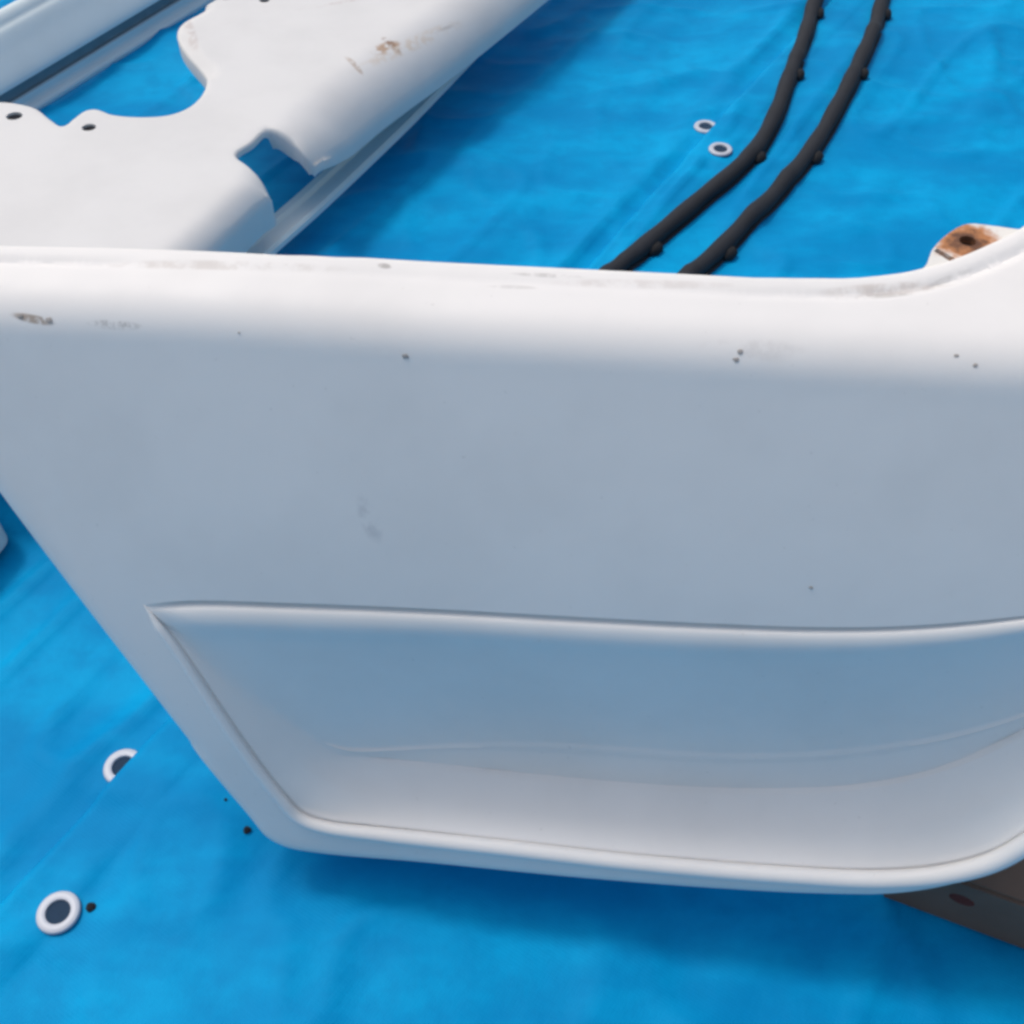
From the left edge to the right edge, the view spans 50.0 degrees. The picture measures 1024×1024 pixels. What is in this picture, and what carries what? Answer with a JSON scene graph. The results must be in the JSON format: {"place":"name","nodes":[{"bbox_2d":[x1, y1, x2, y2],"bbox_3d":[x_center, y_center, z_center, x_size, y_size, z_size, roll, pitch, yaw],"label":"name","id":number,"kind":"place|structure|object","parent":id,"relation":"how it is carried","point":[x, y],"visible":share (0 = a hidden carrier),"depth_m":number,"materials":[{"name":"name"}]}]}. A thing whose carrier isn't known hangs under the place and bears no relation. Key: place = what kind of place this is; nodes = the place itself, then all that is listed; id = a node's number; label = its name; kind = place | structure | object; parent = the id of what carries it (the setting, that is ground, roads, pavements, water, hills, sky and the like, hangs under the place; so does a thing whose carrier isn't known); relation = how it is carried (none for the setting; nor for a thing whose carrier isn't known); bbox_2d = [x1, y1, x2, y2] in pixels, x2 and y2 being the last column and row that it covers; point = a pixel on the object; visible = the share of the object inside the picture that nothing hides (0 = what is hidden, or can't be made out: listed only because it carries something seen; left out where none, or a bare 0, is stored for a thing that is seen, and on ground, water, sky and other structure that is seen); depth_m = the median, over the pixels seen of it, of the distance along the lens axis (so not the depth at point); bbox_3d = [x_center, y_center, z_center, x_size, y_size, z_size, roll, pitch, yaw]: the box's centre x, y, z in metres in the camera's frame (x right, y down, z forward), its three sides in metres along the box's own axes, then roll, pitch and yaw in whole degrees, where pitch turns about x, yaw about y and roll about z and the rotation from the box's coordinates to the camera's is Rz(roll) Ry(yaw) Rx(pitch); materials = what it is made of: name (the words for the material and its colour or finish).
{"place":"outdoors","nodes":[
{"label":"outdoors","id":0,"kind":"place"},
{"label":"ground","id":1,"kind":"structure","parent":0,"visible":0},
{"bbox_2d":[0,0,831,903],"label":"tarpaulin","id":2,"kind":"object","parent":1,"relation":"on","point":[570,134],"visible":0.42,"depth_m":1.31,"materials":[{"name":"blue plastic"}]},
{"bbox_2d":[0,0,214,109],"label":"grey panel","id":3,"kind":"object","parent":2,"relation":"on","point":[51,51],"visible":0.97,"depth_m":1.43,"materials":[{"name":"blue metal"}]},
{"bbox_2d":[0,0,547,551],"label":"body panel","id":4,"kind":"object","parent":2,"relation":"on","point":[344,94],"visible":0.81,"depth_m":1.18,"materials":[{"name":"white paint"}]},
{"bbox_2d":[0,0,1023,1023],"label":"tarpaulin","id":5,"kind":"object","parent":2,"relation":"on","point":[207,912],"visible":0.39,"depth_m":0.75,"materials":[{"name":"blue plastic"}]},
{"bbox_2d":[85,902,95,911],"bbox_3d":[-0.287,0.270,0.750,0.007,0.003,0.007,0,50,0],"label":"grit speck","id":6,"kind":"object","parent":5,"relation":"on","point":[90,906],"visible":1,"depth_m":0.75},
{"bbox_2d":[243,826,250,833],"bbox_3d":[-0.189,0.227,0.783,0.006,0.003,0.006,0,50,0],"label":"grit speck","id":7,"kind":"object","parent":5,"relation":"on","point":[246,829],"visible":1,"depth_m":0.78},
{"bbox_2d":[0,224,1023,893],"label":"door panel","id":8,"kind":"structure","parent":5,"relation":"on","point":[664,578],"depth_m":0.58,"materials":[{"name":"white plastic"}]},
{"bbox_2d":[598,0,823,271],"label":"rubber seal","id":9,"kind":"object","parent":5,"relation":"on","point":[651,242],"visible":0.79,"depth_m":1.30,"materials":[{"name":"black rubber"}]},
{"bbox_2d":[677,0,891,274],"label":"rubber seal","id":10,"kind":"object","parent":5,"relation":"on","point":[722,248],"visible":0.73,"depth_m":1.30,"materials":[{"name":"black rubber"}]},
{"bbox_2d":[884,859,1023,947],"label":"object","id":11,"kind":"object","parent":5,"relation":"on","point":[991,905],"visible":0.27,"depth_m":0.71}
]}

